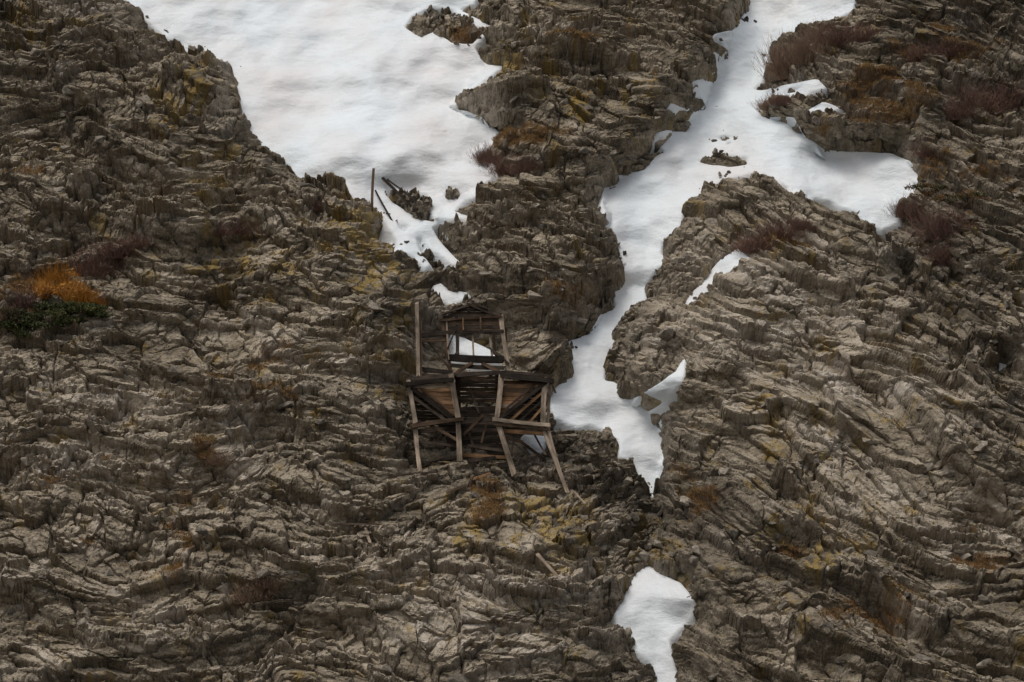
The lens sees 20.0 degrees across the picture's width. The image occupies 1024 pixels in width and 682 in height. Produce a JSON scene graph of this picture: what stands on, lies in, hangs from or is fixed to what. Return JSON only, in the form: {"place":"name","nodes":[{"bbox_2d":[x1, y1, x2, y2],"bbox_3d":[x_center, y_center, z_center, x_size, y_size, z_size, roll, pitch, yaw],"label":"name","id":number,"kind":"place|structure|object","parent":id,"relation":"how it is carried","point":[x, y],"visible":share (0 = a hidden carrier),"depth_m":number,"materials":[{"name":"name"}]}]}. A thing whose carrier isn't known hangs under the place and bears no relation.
{"place":"outdoors","nodes":[
{"label":"outdoors","id":0,"kind":"place"},
{"bbox_2d":[0,0,1023,681],"bbox_3d":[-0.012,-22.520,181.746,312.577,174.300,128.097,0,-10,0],"label":"mountain terrain","id":1,"kind":"structure","parent":0,"point":[214,634],"depth_m":153.95,"materials":[{"name":"stone"}]},
{"bbox_2d":[0,302,28,323],"bbox_3d":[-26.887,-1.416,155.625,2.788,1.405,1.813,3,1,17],"label":"willow bush","id":2,"kind":"object","parent":1,"relation":"on","point":[10,316],"visible":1,"depth_m":155.19,"materials":[{"name":"red plant"}]},
{"bbox_2d":[0,286,47,308],"bbox_3d":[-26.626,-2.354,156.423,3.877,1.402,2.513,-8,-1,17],"label":"willow bush","id":3,"kind":"object","parent":1,"relation":"on","point":[24,302],"visible":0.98,"depth_m":156.14,"materials":[{"name":"red plant"}]},
{"bbox_2d":[25,278,59,299],"bbox_3d":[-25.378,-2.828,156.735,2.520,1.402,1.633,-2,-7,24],"label":"willow bush","id":4,"kind":"object","parent":1,"relation":"on","point":[41,295],"visible":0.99,"depth_m":156.56,"materials":[{"name":"orange plant"}]},
{"bbox_2d":[31,258,81,290],"bbox_3d":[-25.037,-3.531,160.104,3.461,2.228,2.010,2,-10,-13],"label":"willow bush","id":5,"kind":"object","parent":1,"relation":"on","point":[52,277],"visible":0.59,"depth_m":159.75,"materials":[{"name":"orange plant"}]},
{"bbox_2d":[0,299,113,339],"bbox_3d":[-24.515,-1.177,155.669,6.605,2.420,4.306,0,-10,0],"label":"krummholz shrub","id":6,"kind":"object","parent":1,"relation":"on","point":[87,309],"visible":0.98,"depth_m":155.10,"materials":[{"name":"green plant"}]},
{"bbox_2d":[32,268,103,299],"bbox_3d":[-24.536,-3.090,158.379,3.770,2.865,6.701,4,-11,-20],"label":"autumn shrub","id":7,"kind":"object","parent":1,"relation":"on","point":[62,286],"visible":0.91,"depth_m":156.22,"materials":[{"name":"orange plant"}]},
{"bbox_2d":[53,278,102,304],"bbox_3d":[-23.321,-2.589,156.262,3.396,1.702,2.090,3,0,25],"label":"willow bush","id":8,"kind":"object","parent":1,"relation":"on","point":[69,297],"visible":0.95,"depth_m":155.97,"materials":[{"name":"orange plant"}]},
{"bbox_2d":[71,290,109,304],"bbox_3d":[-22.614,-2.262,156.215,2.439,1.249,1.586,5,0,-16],"label":"willow bush","id":9,"kind":"object","parent":1,"relation":"on","point":[97,300],"visible":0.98,"depth_m":155.90,"materials":[{"name":"brown plant"}]},
{"bbox_2d":[61,244,125,277],"bbox_3d":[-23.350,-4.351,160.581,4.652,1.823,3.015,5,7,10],"label":"willow bush","id":10,"kind":"object","parent":1,"relation":"on","point":[92,265],"visible":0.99,"depth_m":160.44,"materials":[{"name":"red plant"}]},
{"bbox_2d":[82,234,145,258],"bbox_3d":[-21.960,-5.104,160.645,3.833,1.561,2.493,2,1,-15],"label":"willow bush","id":11,"kind":"object","parent":1,"relation":"on","point":[110,253],"visible":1,"depth_m":160.22,"materials":[{"name":"red plant"}]},
{"bbox_2d":[115,230,157,251],"bbox_3d":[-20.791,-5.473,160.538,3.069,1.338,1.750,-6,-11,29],"label":"willow bush","id":12,"kind":"object","parent":1,"relation":"on","point":[135,243],"visible":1,"depth_m":160.30,"materials":[{"name":"red plant"}]},
{"bbox_2d":[199,449,240,464],"bbox_3d":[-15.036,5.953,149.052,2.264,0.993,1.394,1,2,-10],"label":"willow bush","id":13,"kind":"object","parent":1,"relation":"on","point":[212,462],"visible":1,"depth_m":148.86,"materials":[{"name":"brown plant"}]},
{"bbox_2d":[213,222,233,235],"bbox_3d":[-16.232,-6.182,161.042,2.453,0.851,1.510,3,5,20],"label":"willow bush","id":14,"kind":"object","parent":1,"relation":"on","point":[221,232],"visible":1,"depth_m":160.82,"materials":[{"name":"red plant"}]},
{"bbox_2d":[219,215,261,234],"bbox_3d":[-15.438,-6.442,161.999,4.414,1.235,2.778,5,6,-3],"label":"willow bush","id":15,"kind":"object","parent":1,"relation":"on","point":[242,230],"visible":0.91,"depth_m":161.89,"materials":[{"name":"red plant"}]},
{"bbox_2d":[222,578,283,605],"bbox_3d":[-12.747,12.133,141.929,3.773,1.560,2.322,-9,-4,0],"label":"willow bush","id":16,"kind":"object","parent":1,"relation":"on","point":[252,596],"visible":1,"depth_m":141.51,"materials":[{"name":"brown plant"}]},
{"bbox_2d":[243,565,286,589],"bbox_3d":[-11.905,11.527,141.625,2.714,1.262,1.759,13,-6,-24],"label":"willow bush","id":17,"kind":"object","parent":1,"relation":"on","point":[264,585],"visible":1,"depth_m":141.46,"materials":[{"name":"brown plant"}]},
{"bbox_2d":[308,197,327,210],"bbox_3d":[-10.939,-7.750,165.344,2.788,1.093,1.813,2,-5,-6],"label":"willow bush","id":18,"kind":"object","parent":1,"relation":"on","point":[316,207],"visible":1,"depth_m":164.95,"materials":[{"name":"red plant"}]},
{"bbox_2d":[317,523,407,582],"bbox_3d":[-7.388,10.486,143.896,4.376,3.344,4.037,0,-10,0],"label":"fallen timber","id":19,"kind":"object","parent":1,"relation":"on","point":[354,539],"visible":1,"depth_m":145.42,"materials":[{"name":"brown wood"}]},
{"bbox_2d":[371,168,374,211],"bbox_3d":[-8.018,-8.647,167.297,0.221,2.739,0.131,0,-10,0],"label":"wooden pole","id":20,"kind":"object","parent":1,"relation":"on","point":[372,185],"visible":1,"depth_m":167.26,"materials":[{"name":"brown wood"}]},
{"bbox_2d":[375,177,421,220],"bbox_3d":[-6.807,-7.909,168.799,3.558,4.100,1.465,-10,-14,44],"label":"fallen timber","id":21,"kind":"object","parent":1,"relation":"on","point":[399,194],"visible":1,"depth_m":169.15,"materials":[{"name":"brown wood"}]},
{"bbox_2d":[415,302,510,375],"bbox_3d":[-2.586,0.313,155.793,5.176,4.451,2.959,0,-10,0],"label":"tower posts","id":22,"kind":"object","parent":1,"relation":"on","point":[447,351],"visible":0.86,"depth_m":154.84,"materials":[{"name":"brown wood"}]},
{"bbox_2d":[422,302,504,375],"bbox_3d":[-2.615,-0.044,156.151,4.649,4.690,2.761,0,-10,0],"label":"tower beams","id":23,"kind":"structure","parent":22,"relation":"attached to","point":[457,357],"depth_m":154.89,"materials":[{"name":"brown wood"}]},
{"bbox_2d":[441,303,487,315],"bbox_3d":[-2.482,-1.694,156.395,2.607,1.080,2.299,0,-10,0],"label":"roof planks","id":24,"kind":"object","parent":22,"relation":"on","point":[460,305],"visible":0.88,"depth_m":156.84,"materials":[{"name":"brown wood"}]},
{"bbox_2d":[448,306,488,316],"bbox_3d":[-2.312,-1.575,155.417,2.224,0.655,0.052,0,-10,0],"label":"gable boards","id":25,"kind":"object","parent":22,"relation":"attached to","point":[458,313],"visible":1,"depth_m":155.37,"materials":[{"name":"brown wood"}]},
{"bbox_2d":[444,318,499,330],"bbox_3d":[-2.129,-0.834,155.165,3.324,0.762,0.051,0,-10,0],"label":"tower siding","id":26,"kind":"object","parent":22,"relation":"attached to","point":[494,323],"visible":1,"depth_m":155.15,"materials":[{"name":"brown wood"}]},
{"bbox_2d":[380,442,585,504],"bbox_3d":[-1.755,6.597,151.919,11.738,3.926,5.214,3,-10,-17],"label":"fallen timber","id":27,"kind":"object","parent":1,"relation":"on","point":[473,460],"visible":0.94,"depth_m":152.08,"materials":[{"name":"brown wood"}]},
{"bbox_2d":[468,141,504,162],"bbox_3d":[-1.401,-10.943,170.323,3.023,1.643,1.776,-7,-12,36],"label":"willow bush","id":28,"kind":"object","parent":1,"relation":"on","point":[482,158],"visible":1,"depth_m":170.14,"materials":[{"name":"red plant"}]},
{"bbox_2d":[472,151,500,166],"bbox_3d":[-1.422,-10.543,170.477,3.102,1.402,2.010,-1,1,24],"label":"willow bush","id":29,"kind":"object","parent":1,"relation":"on","point":[487,164],"visible":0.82,"depth_m":170.17,"materials":[{"name":"red plant"}]},
{"bbox_2d":[406,373,569,492],"bbox_3d":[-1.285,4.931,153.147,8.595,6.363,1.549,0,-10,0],"label":"front posts","id":30,"kind":"object","parent":1,"relation":"on","point":[549,440],"visible":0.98,"depth_m":152.69,"materials":[{"name":"brown wood"}]},
{"bbox_2d":[405,362,553,467],"bbox_3d":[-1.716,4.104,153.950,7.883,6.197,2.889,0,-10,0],"label":"cross beams","id":31,"kind":"structure","parent":30,"relation":"attached to","point":[518,375],"depth_m":152.91,"materials":[{"name":"brown wood"}]},
{"bbox_2d":[413,388,456,420],"bbox_3d":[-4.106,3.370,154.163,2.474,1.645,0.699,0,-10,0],"label":"hopper floor","id":32,"kind":"structure","parent":31,"relation":"attached to","point":[427,413],"depth_m":154.24,"materials":[{"name":"brown wood"}]},
{"bbox_2d":[437,421,504,454],"bbox_3d":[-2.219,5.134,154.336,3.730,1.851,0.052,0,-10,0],"label":"wall boards","id":33,"kind":"object","parent":31,"relation":"attached to","point":[476,431],"depth_m":154.32,"materials":[{"name":"brown wood"}]},
{"bbox_2d":[455,376,497,419],"bbox_3d":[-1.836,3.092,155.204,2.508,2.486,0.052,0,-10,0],"label":"wall boards","id":34,"kind":"object","parent":31,"relation":"attached to","point":[460,384],"depth_m":155.22,"materials":[{"name":"brown wood"}]},
{"bbox_2d":[410,382,546,423],"bbox_3d":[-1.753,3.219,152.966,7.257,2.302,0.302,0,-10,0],"label":"hopper braces","id":35,"kind":"object","parent":31,"relation":"attached to","point":[503,415],"visible":1,"depth_m":152.90,"materials":[{"name":"brown wood"}]},
{"bbox_2d":[412,384,454,416],"bbox_3d":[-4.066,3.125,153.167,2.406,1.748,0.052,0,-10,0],"label":"hopper boards","id":36,"kind":"object","parent":35,"relation":"attached to","point":[441,393],"visible":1,"depth_m":153.20,"materials":[{"name":"brown wood"}]},
{"bbox_2d":[404,326,556,455],"bbox_3d":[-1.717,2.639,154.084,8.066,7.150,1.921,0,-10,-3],"label":"hanging boards","id":37,"kind":"object","parent":31,"relation":"attached to","point":[478,411],"visible":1,"depth_m":153.77,"materials":[{"name":"brown wood"}]},
{"bbox_2d":[420,375,540,421],"bbox_3d":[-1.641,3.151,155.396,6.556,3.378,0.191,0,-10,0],"label":"back posts","id":38,"kind":"object","parent":31,"relation":"attached to","point":[460,403],"visible":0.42,"depth_m":155.27,"materials":[{"name":"brown wood"}]},
{"bbox_2d":[500,380,541,416],"bbox_3d":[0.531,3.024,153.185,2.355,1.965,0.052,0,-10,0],"label":"hopper boards","id":39,"kind":"object","parent":31,"relation":"attached to","point":[520,387],"visible":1,"depth_m":153.23,"materials":[{"name":"brown wood"}]},
{"bbox_2d":[501,388,541,420],"bbox_3d":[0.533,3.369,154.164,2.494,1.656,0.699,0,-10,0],"label":"hopper floor","id":40,"kind":"structure","parent":31,"relation":"attached to","point":[525,411],"depth_m":154.21,"materials":[{"name":"brown wood"}]},
{"bbox_2d":[478,150,518,176],"bbox_3d":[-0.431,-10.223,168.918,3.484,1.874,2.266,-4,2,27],"label":"willow bush","id":41,"kind":"object","parent":1,"relation":"on","point":[500,172],"visible":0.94,"depth_m":168.61,"materials":[{"name":"red plant"}]},
{"bbox_2d":[0,19,1021,636],"bbox_3d":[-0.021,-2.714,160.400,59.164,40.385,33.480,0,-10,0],"label":"alpine grass","id":42,"kind":"structure","parent":1,"relation":"on","point":[492,501],"depth_m":159.16,"materials":[{"name":"brown plant"}]},
{"bbox_2d":[0,1,1023,681],"bbox_3d":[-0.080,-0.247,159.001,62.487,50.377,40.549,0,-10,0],"label":"scree","id":43,"kind":"structure","parent":1,"relation":"on","point":[666,333],"depth_m":154.14,"materials":[{"name":"stone"}]},
{"bbox_2d":[499,153,542,174],"bbox_3d":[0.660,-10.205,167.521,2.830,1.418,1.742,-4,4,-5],"label":"willow bush","id":44,"kind":"object","parent":1,"relation":"on","point":[525,166],"visible":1,"depth_m":167.33,"materials":[{"name":"red plant"}]},
{"bbox_2d":[126,0,1006,681],"bbox_3d":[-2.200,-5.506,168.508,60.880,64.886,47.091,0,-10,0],"label":"snow","id":45,"kind":"structure","parent":1,"relation":"on","point":[352,92],"depth_m":172.31,"materials":[{"name":"white snow"}]},
{"bbox_2d":[535,522,599,587],"bbox_3d":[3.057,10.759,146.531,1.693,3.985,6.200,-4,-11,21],"label":"fallen timber","id":46,"kind":"object","parent":1,"relation":"on","point":[545,563],"visible":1,"depth_m":143.68,"materials":[{"name":"brown wood"}]},
{"bbox_2d":[724,231,778,252],"bbox_3d":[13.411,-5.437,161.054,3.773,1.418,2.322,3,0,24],"label":"willow bush","id":47,"kind":"object","parent":1,"relation":"on","point":[747,247],"visible":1,"depth_m":160.78,"materials":[{"name":"red plant"}]},
{"bbox_2d":[747,96,768,110],"bbox_3d":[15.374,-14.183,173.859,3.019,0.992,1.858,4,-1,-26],"label":"willow bush","id":48,"kind":"object","parent":1,"relation":"on","point":[761,103],"visible":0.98,"depth_m":173.49,"materials":[{"name":"brown plant"}]},
{"bbox_2d":[750,30,804,81],"bbox_3d":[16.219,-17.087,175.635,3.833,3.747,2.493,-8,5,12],"label":"willow bush","id":49,"kind":"object","parent":1,"relation":"on","point":[779,64],"visible":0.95,"depth_m":175.34,"materials":[{"name":"brown plant"}]},
{"bbox_2d":[752,218,810,240],"bbox_3d":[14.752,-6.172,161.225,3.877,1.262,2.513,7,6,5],"label":"willow bush","id":50,"kind":"object","parent":1,"relation":"on","point":[788,233],"visible":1,"depth_m":161.18,"materials":[{"name":"red plant"}]},
{"bbox_2d":[765,91,797,104],"bbox_3d":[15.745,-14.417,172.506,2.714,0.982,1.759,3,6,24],"label":"willow bush","id":51,"kind":"object","parent":1,"relation":"on","point":[776,101],"visible":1,"depth_m":172.45,"materials":[{"name":"red plant"}]},
{"bbox_2d":[777,216,819,231],"bbox_3d":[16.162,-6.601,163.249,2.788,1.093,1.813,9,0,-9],"label":"willow bush","id":52,"kind":"object","parent":1,"relation":"on","point":[803,225],"visible":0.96,"depth_m":162.98,"materials":[{"name":"red plant"}]},
{"bbox_2d":[779,22,831,64],"bbox_3d":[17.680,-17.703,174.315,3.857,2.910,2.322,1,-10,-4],"label":"willow bush","id":53,"kind":"object","parent":1,"relation":"on","point":[802,52],"visible":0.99,"depth_m":173.96,"materials":[{"name":"brown plant"}]},
{"bbox_2d":[797,17,839,43],"bbox_3d":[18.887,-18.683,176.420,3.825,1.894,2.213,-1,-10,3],"label":"willow bush","id":54,"kind":"object","parent":1,"relation":"on","point":[820,28],"visible":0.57,"depth_m":176.09,"materials":[{"name":"brown plant"}]},
{"bbox_2d":[802,20,864,46],"bbox_3d":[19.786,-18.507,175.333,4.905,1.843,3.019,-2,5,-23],"label":"willow bush","id":55,"kind":"object","parent":1,"relation":"on","point":[837,41],"visible":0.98,"depth_m":174.82,"materials":[{"name":"red plant"}]},
{"bbox_2d":[834,19,889,43],"bbox_3d":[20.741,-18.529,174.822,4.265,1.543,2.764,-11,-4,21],"label":"willow bush","id":56,"kind":"object","parent":1,"relation":"on","point":[859,36],"visible":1,"depth_m":174.54,"materials":[{"name":"red plant"}]},
{"bbox_2d":[883,195,907,219],"bbox_3d":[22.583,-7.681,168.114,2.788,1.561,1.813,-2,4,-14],"label":"willow bush","id":57,"kind":"object","parent":1,"relation":"on","point":[899,210],"visible":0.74,"depth_m":167.84,"materials":[{"name":"red plant"}]},
{"bbox_2d":[889,193,930,220],"bbox_3d":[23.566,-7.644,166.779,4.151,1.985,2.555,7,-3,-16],"label":"willow bush","id":58,"kind":"object","parent":1,"relation":"on","point":[911,211],"visible":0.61,"depth_m":166.38,"materials":[{"name":"red plant"}]},
{"bbox_2d":[888,39,945,62],"bbox_3d":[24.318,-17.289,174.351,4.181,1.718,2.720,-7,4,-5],"label":"willow bush","id":59,"kind":"object","parent":1,"relation":"on","point":[920,58],"visible":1,"depth_m":173.88,"materials":[{"name":"red plant"}]},
{"bbox_2d":[902,138,955,159],"bbox_3d":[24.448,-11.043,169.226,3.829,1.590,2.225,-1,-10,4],"label":"willow bush","id":60,"kind":"object","parent":1,"relation":"on","point":[922,153],"visible":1,"depth_m":168.84,"materials":[{"name":"red plant"}]},
{"bbox_2d":[913,236,960,264],"bbox_3d":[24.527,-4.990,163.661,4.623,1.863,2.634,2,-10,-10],"label":"willow bush","id":61,"kind":"object","parent":1,"relation":"on","point":[943,258],"visible":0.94,"depth_m":163.15,"materials":[{"name":"red plant"}]},
{"bbox_2d":[898,200,981,241],"bbox_3d":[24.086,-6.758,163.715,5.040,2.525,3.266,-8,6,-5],"label":"willow bush","id":62,"kind":"object","parent":1,"relation":"on","point":[933,232],"visible":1,"depth_m":163.67,"materials":[{"name":"red plant"}]},
{"bbox_2d":[903,181,989,204],"bbox_3d":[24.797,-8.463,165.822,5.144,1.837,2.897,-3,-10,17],"label":"juniper shrub","id":63,"kind":"object","parent":1,"relation":"on","point":[923,186],"visible":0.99,"depth_m":165.60,"materials":[{"name":"green plant"}]},
{"bbox_2d":[930,35,983,56],"bbox_3d":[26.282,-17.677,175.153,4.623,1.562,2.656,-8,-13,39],"label":"willow bush","id":64,"kind":"object","parent":1,"relation":"on","point":[950,52],"visible":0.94,"depth_m":174.61,"materials":[{"name":"red plant"}]},
{"bbox_2d":[942,95,988,120],"bbox_3d":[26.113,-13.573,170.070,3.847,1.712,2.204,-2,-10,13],"label":"willow bush","id":65,"kind":"object","parent":1,"relation":"on","point":[965,113],"visible":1,"depth_m":169.77,"materials":[{"name":"red plant"}]},
{"bbox_2d":[943,79,1017,115],"bbox_3d":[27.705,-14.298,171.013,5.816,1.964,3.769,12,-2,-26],"label":"willow bush","id":66,"kind":"object","parent":1,"relation":"on","point":[986,105],"visible":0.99,"depth_m":170.84,"materials":[{"name":"red plant"}]},
{"bbox_2d":[969,75,1023,107],"bbox_3d":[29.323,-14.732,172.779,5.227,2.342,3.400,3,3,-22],"label":"willow bush","id":67,"kind":"object","parent":1,"relation":"on","point":[1009,97],"visible":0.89,"depth_m":172.09,"materials":[{"name":"red plant"}]}
]}

